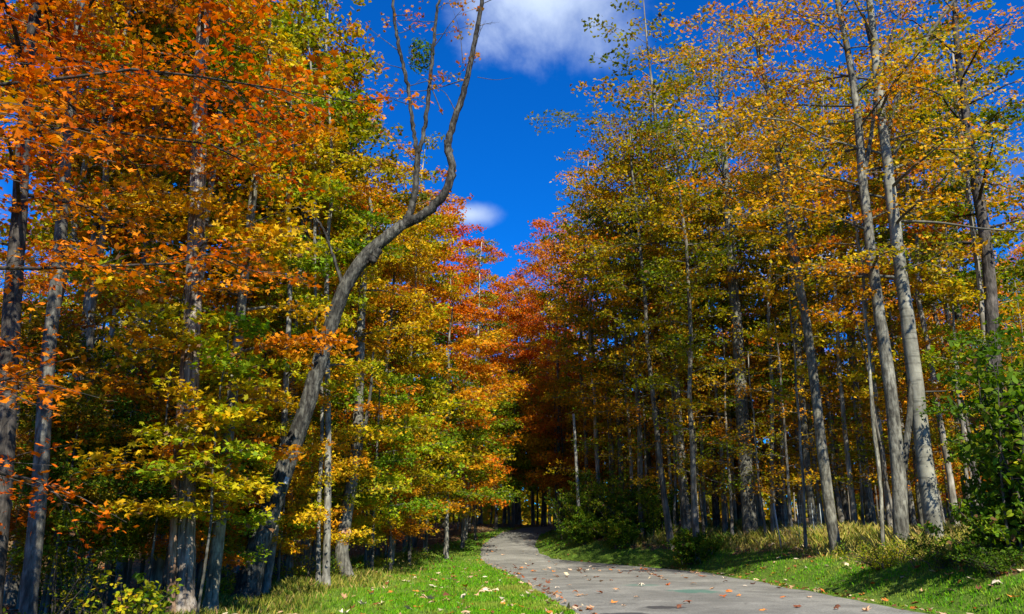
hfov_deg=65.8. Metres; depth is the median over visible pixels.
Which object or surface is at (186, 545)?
maple tree
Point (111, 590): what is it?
slender tree
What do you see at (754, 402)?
understory tree
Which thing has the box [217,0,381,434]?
slender tree
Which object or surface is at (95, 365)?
understory tree
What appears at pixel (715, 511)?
maple tree
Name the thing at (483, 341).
maple tree
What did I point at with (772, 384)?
understory tree
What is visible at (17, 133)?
maple tree
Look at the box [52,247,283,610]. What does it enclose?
young maple
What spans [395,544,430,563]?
undergrowth bush
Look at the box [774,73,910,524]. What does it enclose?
slender tree
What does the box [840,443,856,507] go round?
sapling
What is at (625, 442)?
understory tree
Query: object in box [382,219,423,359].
forest tree
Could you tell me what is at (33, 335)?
understory tree
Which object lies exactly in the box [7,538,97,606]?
undergrowth bush
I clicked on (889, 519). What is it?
slender tree
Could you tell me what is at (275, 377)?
understory tree
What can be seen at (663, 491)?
forest tree
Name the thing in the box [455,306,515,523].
forest tree
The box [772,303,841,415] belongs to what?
sapling
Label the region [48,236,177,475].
forest tree
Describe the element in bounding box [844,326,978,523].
understory tree
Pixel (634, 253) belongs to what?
forest tree
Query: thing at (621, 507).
thicket bush
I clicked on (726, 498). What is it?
sapling
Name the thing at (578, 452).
understory tree
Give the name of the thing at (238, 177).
forest tree
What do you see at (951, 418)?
sapling
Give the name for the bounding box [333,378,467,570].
understory tree
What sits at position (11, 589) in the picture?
forest tree
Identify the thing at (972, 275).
forest tree
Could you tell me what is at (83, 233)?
forest tree
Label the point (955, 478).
understory tree
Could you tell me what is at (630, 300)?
forest tree
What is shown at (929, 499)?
maple tree
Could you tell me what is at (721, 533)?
grass clump
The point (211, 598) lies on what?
maple tree
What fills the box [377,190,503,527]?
forest tree
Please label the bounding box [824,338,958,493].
understory tree
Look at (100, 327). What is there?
forest tree
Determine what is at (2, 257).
sapling
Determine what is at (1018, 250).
forest tree
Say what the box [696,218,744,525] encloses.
maple tree
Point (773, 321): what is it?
forest tree
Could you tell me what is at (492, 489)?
sapling
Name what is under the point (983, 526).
green shrub
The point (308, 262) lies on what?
maple tree
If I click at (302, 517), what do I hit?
understory tree
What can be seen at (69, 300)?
forest tree
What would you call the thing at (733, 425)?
understory tree
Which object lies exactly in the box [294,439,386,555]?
understory tree
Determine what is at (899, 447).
maple tree
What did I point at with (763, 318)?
slender tree
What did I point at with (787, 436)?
understory tree
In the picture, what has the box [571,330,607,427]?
forest tree
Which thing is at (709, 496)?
understory tree
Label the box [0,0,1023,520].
sky
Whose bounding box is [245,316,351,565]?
understory tree
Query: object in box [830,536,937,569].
verge bush
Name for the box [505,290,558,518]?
forest tree
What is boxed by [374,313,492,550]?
understory tree
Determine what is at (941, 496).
understory tree
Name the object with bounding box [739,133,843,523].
slender tree
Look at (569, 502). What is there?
thicket bush
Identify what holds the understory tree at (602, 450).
on the ground at (625, 557)
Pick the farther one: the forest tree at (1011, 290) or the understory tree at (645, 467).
the forest tree at (1011, 290)
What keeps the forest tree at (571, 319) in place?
on the ground at (625, 557)
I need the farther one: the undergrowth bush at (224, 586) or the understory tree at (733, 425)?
the understory tree at (733, 425)
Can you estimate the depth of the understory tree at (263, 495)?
21.89 m
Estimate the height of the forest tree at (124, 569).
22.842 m
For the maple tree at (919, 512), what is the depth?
35.58 m
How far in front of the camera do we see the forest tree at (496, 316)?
64.47 m
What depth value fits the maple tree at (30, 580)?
15.95 m
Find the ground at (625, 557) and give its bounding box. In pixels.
[3,518,1023,613]
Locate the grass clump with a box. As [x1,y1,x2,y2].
[675,531,740,555]
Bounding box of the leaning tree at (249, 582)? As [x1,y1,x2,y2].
[230,0,507,601]
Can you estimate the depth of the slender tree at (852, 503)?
35.78 m
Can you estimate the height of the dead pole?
7.707 m
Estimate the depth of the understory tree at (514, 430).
60.31 m
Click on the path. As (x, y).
(654, 593)
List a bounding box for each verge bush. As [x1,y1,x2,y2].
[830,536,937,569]
[880,530,983,568]
[943,538,1023,573]
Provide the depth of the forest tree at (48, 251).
56.34 m
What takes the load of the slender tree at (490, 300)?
on the ground at (625, 557)
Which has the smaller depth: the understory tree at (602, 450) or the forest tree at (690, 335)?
the forest tree at (690, 335)
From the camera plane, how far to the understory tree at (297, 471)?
23.55 m
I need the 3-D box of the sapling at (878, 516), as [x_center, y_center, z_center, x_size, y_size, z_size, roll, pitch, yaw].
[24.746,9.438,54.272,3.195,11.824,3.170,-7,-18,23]
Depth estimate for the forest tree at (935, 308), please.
38.96 m
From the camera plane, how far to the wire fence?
31.84 m
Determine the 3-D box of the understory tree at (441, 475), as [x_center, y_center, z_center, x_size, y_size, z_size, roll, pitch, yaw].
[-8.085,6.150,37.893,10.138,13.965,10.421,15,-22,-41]
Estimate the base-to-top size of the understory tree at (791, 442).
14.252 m
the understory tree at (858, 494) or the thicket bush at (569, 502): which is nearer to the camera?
the thicket bush at (569, 502)
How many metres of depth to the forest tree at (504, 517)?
70.55 m
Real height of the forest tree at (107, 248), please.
24.749 m
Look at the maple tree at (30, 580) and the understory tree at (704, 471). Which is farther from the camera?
the understory tree at (704, 471)
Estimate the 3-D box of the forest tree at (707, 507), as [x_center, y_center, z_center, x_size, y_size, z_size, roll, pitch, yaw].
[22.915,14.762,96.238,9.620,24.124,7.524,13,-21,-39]
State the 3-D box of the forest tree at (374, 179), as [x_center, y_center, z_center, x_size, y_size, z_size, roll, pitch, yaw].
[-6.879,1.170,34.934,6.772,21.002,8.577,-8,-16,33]
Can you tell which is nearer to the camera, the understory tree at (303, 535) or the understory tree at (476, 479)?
the understory tree at (303, 535)
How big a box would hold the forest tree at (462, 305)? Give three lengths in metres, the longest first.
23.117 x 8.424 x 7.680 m
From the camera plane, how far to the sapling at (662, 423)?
49.04 m
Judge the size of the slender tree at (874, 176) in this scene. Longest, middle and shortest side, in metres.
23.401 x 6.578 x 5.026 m
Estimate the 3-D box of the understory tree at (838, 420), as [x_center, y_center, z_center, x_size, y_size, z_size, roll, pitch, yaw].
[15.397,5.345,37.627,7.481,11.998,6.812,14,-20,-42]
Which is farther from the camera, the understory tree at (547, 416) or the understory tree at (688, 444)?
the understory tree at (547, 416)
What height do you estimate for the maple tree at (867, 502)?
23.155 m
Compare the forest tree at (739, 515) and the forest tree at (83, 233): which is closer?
the forest tree at (83, 233)
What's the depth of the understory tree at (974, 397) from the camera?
36.44 m
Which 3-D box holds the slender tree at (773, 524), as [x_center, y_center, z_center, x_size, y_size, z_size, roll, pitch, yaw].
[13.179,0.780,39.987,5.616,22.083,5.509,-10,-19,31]
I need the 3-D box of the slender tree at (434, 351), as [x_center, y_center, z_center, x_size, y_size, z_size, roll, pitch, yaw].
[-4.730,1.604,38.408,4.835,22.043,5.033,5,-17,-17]
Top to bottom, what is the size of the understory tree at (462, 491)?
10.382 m
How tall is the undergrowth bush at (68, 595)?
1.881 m
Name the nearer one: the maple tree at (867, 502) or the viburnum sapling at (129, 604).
the viburnum sapling at (129, 604)
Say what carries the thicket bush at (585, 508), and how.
on the ground at (625, 557)
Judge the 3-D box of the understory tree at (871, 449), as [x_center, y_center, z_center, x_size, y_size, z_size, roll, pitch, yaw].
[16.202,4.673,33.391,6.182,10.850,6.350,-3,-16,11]
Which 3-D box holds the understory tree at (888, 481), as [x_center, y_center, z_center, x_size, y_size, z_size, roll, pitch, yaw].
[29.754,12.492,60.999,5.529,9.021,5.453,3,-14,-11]
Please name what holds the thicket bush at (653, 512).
on the ground at (625, 557)
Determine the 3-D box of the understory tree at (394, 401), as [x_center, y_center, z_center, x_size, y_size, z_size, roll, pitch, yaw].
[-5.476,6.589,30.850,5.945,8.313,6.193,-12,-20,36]
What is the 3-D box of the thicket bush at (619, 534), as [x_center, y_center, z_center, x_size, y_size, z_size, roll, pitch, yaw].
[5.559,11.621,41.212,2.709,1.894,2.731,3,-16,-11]
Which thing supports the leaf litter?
on the ground at (625, 557)
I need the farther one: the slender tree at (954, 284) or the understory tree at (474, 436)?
the understory tree at (474, 436)
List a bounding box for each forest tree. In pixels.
[0,0,236,605]
[0,0,238,604]
[0,230,68,389]
[5,199,105,535]
[11,0,276,598]
[21,281,75,393]
[32,2,242,598]
[39,246,163,342]
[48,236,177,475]
[59,296,125,374]
[115,1,335,593]
[182,0,381,591]
[184,57,375,572]
[207,83,441,568]
[216,46,388,327]
[304,104,436,452]
[342,170,474,568]
[371,204,461,554]
[376,203,483,546]
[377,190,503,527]
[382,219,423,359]
[440,238,540,525]
[451,306,511,523]
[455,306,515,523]
[476,276,546,523]
[481,276,543,524]
[496,315,539,523]
[505,218,597,526]
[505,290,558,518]
[507,215,609,503]
[520,306,587,523]
[537,194,647,510]
[540,158,680,487]
[555,105,712,549]
[556,0,763,531]
[558,200,667,511]
[564,126,706,536]
[566,54,746,497]
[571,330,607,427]
[604,107,759,563]
[664,125,788,519]
[681,229,755,519]
[696,399,721,518]
[697,132,828,523]
[720,106,879,520]
[749,253,824,422]
[803,109,947,415]
[843,75,1023,502]
[847,293,922,393]
[874,12,1023,316]
[886,246,972,352]
[890,251,979,498]
[896,339,948,517]
[946,222,1023,380]
[966,280,1023,362]
[992,156,1023,362]
[994,252,1023,355]
[1011,287,1023,336]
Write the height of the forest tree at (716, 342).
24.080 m
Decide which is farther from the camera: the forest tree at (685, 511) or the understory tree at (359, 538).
the forest tree at (685, 511)
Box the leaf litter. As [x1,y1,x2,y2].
[3,518,1022,613]
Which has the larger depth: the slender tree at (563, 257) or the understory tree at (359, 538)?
the slender tree at (563, 257)
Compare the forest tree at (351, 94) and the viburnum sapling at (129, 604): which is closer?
the viburnum sapling at (129, 604)
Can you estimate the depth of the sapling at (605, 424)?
47.24 m
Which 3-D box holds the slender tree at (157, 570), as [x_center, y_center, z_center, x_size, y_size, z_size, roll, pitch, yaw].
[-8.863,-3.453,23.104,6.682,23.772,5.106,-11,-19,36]
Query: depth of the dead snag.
22.05 m
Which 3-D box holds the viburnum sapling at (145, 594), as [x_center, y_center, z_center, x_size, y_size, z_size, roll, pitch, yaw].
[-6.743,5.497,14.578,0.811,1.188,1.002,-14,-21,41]
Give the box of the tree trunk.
[165,350,184,612]
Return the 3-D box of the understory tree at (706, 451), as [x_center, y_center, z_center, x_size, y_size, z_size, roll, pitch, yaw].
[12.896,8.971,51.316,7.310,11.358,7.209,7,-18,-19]
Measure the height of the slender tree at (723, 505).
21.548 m
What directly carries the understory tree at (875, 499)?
on the ground at (625, 557)
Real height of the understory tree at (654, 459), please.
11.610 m
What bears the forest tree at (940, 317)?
on the ground at (625, 557)
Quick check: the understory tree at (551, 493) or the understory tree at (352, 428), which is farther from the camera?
the understory tree at (551, 493)
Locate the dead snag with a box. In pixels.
[969,461,982,505]
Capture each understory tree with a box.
[0,291,143,608]
[0,306,117,542]
[5,385,142,613]
[7,389,151,613]
[10,390,174,613]
[12,312,175,606]
[16,254,259,559]
[24,344,231,610]
[43,405,185,613]
[49,365,238,604]
[88,340,259,587]
[99,323,292,535]
[110,393,251,600]
[133,402,275,597]
[134,295,312,591]
[150,379,320,594]
[156,423,269,570]
[165,271,348,579]
[197,349,348,546]
[206,317,407,573]
[211,270,373,434]
[227,422,324,550]
[230,394,319,550]
[234,421,345,581]
[238,395,347,571]
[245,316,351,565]
[248,350,414,571]
[254,425,375,576]
[277,281,443,566]
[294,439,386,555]
[300,350,418,571]
[302,292,469,497]
[311,409,389,560]
[311,449,385,550]
[331,367,460,569]
[331,450,405,568]
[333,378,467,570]
[352,376,488,563]
[354,299,498,556]
[364,443,437,568]
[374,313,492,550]
[401,365,502,557]
[401,378,516,554]
[419,379,527,539]
[425,351,533,548]
[431,370,527,530]
[436,450,488,525]
[452,373,545,528]
[471,361,551,523]
[474,359,542,523]
[477,386,562,527]
[490,341,580,524]
[492,360,607,522]
[503,345,606,524]
[507,380,614,530]
[514,408,562,524]
[519,388,617,525]
[521,332,625,482]
[521,354,589,521]
[530,420,599,509]
[543,350,645,496]
[546,417,629,491]
[547,345,650,515]
[566,366,662,496]
[571,354,667,495]
[573,339,712,515]
[599,364,724,493]
[604,424,652,498]
[608,330,738,531]
[615,355,727,524]
[617,325,757,485]
[622,341,762,535]
[624,358,732,500]
[653,367,760,521]
[654,316,792,533]
[667,439,727,518]
[671,303,834,483]
[684,340,820,535]
[695,343,809,489]
[698,318,879,526]
[709,363,825,520]
[744,301,911,487]
[755,351,857,519]
[759,294,880,521]
[778,360,890,521]
[782,294,957,520]
[783,334,938,525]
[792,411,856,497]
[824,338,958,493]
[826,305,977,489]
[828,440,877,494]
[843,446,868,501]
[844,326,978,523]
[848,359,975,503]
[855,450,888,513]
[869,416,913,499]
[873,420,948,502]
[891,277,1023,482]
[900,348,1021,491]
[916,325,1023,472]
[919,317,1023,467]
[929,413,980,497]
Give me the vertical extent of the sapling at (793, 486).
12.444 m
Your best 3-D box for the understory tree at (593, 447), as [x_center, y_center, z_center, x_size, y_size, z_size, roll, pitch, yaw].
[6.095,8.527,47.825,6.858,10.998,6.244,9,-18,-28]
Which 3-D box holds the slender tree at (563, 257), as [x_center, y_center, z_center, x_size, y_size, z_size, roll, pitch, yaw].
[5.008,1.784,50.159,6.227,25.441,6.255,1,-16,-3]
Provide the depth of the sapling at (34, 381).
42.52 m
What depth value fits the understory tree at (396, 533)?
34.61 m
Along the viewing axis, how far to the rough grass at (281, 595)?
21.60 m
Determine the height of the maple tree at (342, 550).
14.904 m
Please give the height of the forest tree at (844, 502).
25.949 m
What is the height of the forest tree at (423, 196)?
22.551 m
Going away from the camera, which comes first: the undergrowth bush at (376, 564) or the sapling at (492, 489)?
the undergrowth bush at (376, 564)
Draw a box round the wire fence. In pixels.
[773,503,821,549]
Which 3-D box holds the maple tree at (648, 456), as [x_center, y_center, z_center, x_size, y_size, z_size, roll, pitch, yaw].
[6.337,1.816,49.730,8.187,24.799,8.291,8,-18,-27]
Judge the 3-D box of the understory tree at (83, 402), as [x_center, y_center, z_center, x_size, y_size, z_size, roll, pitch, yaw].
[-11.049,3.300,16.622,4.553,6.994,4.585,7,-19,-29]
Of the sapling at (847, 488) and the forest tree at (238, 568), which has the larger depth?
the sapling at (847, 488)
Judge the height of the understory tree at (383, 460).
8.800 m
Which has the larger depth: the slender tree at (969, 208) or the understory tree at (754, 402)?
the understory tree at (754, 402)
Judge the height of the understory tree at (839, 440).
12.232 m
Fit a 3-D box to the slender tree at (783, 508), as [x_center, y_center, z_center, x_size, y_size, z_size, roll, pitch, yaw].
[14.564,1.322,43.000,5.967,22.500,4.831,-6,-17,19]
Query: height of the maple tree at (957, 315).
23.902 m
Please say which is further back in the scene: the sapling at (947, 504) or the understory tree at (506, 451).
the understory tree at (506, 451)
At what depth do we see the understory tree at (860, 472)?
35.75 m
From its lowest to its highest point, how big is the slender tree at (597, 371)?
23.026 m
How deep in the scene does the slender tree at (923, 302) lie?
34.41 m
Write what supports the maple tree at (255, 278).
on the ground at (625, 557)
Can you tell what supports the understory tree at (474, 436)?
on the ground at (625, 557)
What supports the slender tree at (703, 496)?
on the ground at (625, 557)
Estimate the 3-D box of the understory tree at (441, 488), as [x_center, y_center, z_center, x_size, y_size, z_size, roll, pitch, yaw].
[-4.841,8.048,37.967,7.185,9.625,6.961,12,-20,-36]
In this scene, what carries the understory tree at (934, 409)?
on the ground at (625, 557)
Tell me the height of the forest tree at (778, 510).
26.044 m
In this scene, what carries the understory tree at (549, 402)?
on the ground at (625, 557)
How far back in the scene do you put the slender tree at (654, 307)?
44.53 m
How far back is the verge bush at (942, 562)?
19.41 m
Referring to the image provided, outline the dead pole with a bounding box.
[572,414,579,512]
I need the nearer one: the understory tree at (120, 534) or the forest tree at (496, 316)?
the understory tree at (120, 534)
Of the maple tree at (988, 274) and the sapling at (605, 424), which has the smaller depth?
the maple tree at (988, 274)
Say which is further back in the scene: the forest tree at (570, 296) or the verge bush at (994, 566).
the forest tree at (570, 296)
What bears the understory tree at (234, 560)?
on the ground at (625, 557)
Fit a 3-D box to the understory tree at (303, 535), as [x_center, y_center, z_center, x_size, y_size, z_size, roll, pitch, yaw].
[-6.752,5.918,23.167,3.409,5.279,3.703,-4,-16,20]
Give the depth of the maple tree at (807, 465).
37.44 m
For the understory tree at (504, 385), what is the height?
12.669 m
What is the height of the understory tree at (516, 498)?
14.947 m
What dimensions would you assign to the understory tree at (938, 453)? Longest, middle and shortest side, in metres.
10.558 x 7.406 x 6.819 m
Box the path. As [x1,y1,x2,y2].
[480,526,925,613]
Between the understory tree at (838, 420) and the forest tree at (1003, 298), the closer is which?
the understory tree at (838, 420)
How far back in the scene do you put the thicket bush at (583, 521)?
43.16 m
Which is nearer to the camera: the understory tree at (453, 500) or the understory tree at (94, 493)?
the understory tree at (94, 493)
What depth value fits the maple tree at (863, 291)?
26.42 m
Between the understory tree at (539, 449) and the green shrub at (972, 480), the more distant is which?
the understory tree at (539, 449)
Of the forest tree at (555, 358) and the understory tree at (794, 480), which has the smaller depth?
the understory tree at (794, 480)
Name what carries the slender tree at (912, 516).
on the ground at (625, 557)
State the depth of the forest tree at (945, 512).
78.44 m
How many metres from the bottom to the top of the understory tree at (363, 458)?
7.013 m
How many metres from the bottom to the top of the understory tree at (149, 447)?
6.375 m
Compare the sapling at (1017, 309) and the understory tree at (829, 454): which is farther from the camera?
the understory tree at (829, 454)
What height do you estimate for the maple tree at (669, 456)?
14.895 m
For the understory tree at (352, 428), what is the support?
on the ground at (625, 557)
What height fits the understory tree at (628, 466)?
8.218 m
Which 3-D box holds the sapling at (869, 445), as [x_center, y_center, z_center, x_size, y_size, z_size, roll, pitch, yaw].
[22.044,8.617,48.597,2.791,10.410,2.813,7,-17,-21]
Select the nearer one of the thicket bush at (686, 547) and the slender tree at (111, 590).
the slender tree at (111, 590)
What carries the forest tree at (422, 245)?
on the ground at (625, 557)
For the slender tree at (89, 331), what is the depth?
19.52 m
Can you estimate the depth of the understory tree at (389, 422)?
34.12 m
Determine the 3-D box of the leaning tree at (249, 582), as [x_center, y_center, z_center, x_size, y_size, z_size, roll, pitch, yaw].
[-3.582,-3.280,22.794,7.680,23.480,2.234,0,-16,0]
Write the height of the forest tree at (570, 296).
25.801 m
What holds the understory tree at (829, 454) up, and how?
on the ground at (625, 557)
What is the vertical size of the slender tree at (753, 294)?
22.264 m
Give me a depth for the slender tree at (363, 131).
28.47 m
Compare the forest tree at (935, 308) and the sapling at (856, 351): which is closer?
the sapling at (856, 351)
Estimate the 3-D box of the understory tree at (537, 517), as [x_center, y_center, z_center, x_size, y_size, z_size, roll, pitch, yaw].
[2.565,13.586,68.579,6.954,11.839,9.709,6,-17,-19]
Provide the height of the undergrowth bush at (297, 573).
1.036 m
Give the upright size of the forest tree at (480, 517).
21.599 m
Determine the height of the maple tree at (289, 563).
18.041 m
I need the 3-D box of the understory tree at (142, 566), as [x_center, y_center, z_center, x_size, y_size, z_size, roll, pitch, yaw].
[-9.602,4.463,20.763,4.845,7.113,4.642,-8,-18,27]
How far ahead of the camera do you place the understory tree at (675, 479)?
42.43 m
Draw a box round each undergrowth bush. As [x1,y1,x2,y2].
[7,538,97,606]
[38,527,127,613]
[195,567,238,596]
[272,555,337,579]
[301,552,362,575]
[351,555,395,571]
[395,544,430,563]
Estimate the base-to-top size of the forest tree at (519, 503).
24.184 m
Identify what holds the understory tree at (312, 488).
on the ground at (625, 557)
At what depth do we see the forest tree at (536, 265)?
62.28 m
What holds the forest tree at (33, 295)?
on the ground at (625, 557)
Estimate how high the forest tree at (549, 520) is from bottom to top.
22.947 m
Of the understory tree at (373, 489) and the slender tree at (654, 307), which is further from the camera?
the slender tree at (654, 307)
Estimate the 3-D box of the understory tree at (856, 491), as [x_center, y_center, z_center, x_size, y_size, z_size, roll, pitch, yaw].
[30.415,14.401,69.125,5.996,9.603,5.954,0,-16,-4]
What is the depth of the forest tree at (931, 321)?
58.09 m
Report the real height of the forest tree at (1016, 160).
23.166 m
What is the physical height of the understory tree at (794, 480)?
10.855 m
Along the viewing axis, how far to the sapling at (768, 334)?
31.77 m
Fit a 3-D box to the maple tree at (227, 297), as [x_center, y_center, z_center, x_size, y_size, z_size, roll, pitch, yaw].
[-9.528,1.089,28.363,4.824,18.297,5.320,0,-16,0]
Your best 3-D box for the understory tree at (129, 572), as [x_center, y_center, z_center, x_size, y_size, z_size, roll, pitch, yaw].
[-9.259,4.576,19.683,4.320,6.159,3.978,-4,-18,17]
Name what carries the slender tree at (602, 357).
on the ground at (625, 557)
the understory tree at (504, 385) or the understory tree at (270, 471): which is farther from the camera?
the understory tree at (504, 385)
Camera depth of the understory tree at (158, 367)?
25.53 m
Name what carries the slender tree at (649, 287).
on the ground at (625, 557)
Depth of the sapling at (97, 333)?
27.22 m
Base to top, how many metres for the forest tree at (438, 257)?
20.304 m
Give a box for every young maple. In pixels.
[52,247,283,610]
[98,310,284,613]
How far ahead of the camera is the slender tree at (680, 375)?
51.81 m
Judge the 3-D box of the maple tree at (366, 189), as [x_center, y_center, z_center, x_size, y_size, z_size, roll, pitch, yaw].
[-6.961,-0.668,25.741,5.124,19.367,4.917,8,-18,-25]
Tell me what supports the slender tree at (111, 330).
on the ground at (625, 557)
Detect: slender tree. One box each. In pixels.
[0,0,213,611]
[62,0,218,602]
[73,1,255,602]
[115,0,333,598]
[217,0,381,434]
[236,0,401,570]
[236,0,408,580]
[372,131,466,564]
[390,225,463,551]
[446,239,516,539]
[534,177,614,491]
[541,150,641,516]
[566,203,634,518]
[582,203,653,499]
[600,137,717,455]
[618,180,710,527]
[629,181,714,498]
[649,186,739,526]
[660,162,757,535]
[683,129,792,526]
[696,227,756,378]
[712,126,822,533]
[716,143,835,528]
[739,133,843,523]
[739,157,827,525]
[763,71,894,525]
[763,135,851,522]
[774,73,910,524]
[797,83,922,528]
[815,81,953,522]
[816,60,938,525]
[841,29,1002,525]
[866,90,1005,518]
[878,0,1023,379]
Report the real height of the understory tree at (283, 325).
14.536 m
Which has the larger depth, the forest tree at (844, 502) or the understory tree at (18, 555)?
the forest tree at (844, 502)
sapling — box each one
[0,247,6,317]
[18,364,67,433]
[54,238,120,387]
[67,569,183,613]
[111,572,176,613]
[457,383,468,529]
[488,393,502,523]
[580,360,633,508]
[642,377,670,480]
[719,329,767,528]
[720,398,728,521]
[745,261,837,550]
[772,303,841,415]
[777,396,795,520]
[821,274,897,518]
[829,366,864,520]
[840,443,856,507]
[851,364,886,520]
[853,395,886,498]
[899,325,955,524]
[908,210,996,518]
[939,340,984,433]
[997,281,1023,398]
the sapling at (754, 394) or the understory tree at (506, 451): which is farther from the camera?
the understory tree at (506, 451)
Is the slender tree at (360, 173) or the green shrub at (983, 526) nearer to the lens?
the green shrub at (983, 526)
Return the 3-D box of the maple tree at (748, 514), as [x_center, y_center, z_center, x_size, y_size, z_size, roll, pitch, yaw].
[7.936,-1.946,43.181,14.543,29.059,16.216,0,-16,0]
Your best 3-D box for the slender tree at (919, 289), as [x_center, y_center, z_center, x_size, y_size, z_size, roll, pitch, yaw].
[16.843,-1.612,32.642,5.000,22.439,5.886,-7,-17,24]
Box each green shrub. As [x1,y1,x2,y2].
[917,487,1023,564]
[921,313,1023,562]
[947,443,1012,519]
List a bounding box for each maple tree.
[0,0,269,613]
[0,0,330,613]
[0,0,443,562]
[16,0,343,613]
[73,0,359,610]
[181,72,360,595]
[202,114,306,586]
[209,52,330,537]
[227,15,389,583]
[232,52,363,578]
[261,87,413,585]
[278,180,436,576]
[397,279,513,558]
[469,237,587,529]
[525,16,805,532]
[545,157,664,500]
[607,291,695,530]
[619,148,741,527]
[623,277,679,526]
[629,0,846,550]
[670,0,947,544]
[672,0,1023,540]
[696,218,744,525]
[722,72,830,526]
[728,93,888,525]
[781,192,897,545]
[810,52,965,525]
[840,0,1023,483]
[862,65,999,520]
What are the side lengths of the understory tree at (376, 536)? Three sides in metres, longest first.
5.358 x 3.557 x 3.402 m
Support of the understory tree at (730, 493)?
on the ground at (625, 557)
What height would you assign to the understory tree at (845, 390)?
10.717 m
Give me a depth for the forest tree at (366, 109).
32.85 m
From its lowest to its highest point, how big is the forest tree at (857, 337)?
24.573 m
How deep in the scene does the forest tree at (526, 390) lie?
80.67 m
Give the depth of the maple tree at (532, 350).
58.84 m
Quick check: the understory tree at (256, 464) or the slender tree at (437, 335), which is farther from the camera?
the slender tree at (437, 335)
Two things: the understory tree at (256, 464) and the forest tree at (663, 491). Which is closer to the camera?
the understory tree at (256, 464)
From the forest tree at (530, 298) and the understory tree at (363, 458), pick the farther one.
the forest tree at (530, 298)
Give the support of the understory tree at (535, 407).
on the ground at (625, 557)
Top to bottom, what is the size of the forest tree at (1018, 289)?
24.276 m
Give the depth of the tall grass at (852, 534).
30.81 m
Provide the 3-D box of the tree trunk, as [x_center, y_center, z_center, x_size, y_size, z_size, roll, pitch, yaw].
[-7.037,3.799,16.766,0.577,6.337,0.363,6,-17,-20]
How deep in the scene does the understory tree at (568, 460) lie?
55.62 m
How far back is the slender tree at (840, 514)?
42.10 m
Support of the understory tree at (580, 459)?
on the ground at (625, 557)
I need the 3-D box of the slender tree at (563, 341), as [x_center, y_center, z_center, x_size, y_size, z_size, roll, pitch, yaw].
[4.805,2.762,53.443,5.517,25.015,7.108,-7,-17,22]
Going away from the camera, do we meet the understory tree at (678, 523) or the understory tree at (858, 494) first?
the understory tree at (678, 523)
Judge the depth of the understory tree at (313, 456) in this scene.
28.19 m
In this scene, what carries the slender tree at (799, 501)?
on the ground at (625, 557)
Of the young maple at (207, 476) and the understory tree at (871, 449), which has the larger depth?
the understory tree at (871, 449)
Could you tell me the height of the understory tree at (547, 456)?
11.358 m
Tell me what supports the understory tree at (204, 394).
on the ground at (625, 557)
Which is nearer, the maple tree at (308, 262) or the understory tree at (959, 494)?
the maple tree at (308, 262)
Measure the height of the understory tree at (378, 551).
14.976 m
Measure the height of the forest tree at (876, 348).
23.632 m
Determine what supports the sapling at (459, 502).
on the ground at (625, 557)
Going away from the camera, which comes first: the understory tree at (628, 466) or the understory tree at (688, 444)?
the understory tree at (688, 444)
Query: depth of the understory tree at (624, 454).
57.00 m
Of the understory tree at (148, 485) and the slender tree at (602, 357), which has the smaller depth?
the understory tree at (148, 485)
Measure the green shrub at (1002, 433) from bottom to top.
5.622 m
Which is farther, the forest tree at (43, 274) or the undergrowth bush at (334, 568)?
the forest tree at (43, 274)
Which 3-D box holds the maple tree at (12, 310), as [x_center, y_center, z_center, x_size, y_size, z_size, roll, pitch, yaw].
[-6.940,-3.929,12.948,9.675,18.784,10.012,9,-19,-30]
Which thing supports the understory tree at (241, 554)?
on the ground at (625, 557)
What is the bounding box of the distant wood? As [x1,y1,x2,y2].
[12,359,977,524]
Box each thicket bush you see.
[544,478,607,538]
[556,469,628,538]
[556,506,608,544]
[580,464,679,530]
[588,512,647,548]
[624,478,690,537]
[660,527,724,564]
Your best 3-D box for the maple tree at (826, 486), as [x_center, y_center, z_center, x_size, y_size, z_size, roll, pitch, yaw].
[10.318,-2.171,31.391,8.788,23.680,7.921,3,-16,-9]
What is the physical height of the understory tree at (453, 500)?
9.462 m
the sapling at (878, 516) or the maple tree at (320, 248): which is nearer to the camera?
the maple tree at (320, 248)
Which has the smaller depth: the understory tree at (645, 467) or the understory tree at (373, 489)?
the understory tree at (373, 489)
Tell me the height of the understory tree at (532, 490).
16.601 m
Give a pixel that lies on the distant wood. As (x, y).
(525, 510)
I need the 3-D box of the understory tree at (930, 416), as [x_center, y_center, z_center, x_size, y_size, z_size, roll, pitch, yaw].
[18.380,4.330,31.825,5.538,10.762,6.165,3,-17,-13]
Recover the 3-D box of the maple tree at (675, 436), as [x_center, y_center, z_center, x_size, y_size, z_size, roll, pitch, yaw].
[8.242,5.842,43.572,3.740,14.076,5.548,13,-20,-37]
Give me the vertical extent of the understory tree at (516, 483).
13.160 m
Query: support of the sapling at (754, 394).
on the ground at (625, 557)
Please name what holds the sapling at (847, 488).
on the ground at (625, 557)
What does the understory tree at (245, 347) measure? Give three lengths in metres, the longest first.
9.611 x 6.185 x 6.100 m
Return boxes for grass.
[40,551,444,613]
[629,516,1023,573]
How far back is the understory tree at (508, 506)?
64.06 m
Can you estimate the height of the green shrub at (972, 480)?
2.673 m
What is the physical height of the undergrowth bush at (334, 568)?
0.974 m
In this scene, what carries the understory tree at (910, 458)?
on the ground at (625, 557)

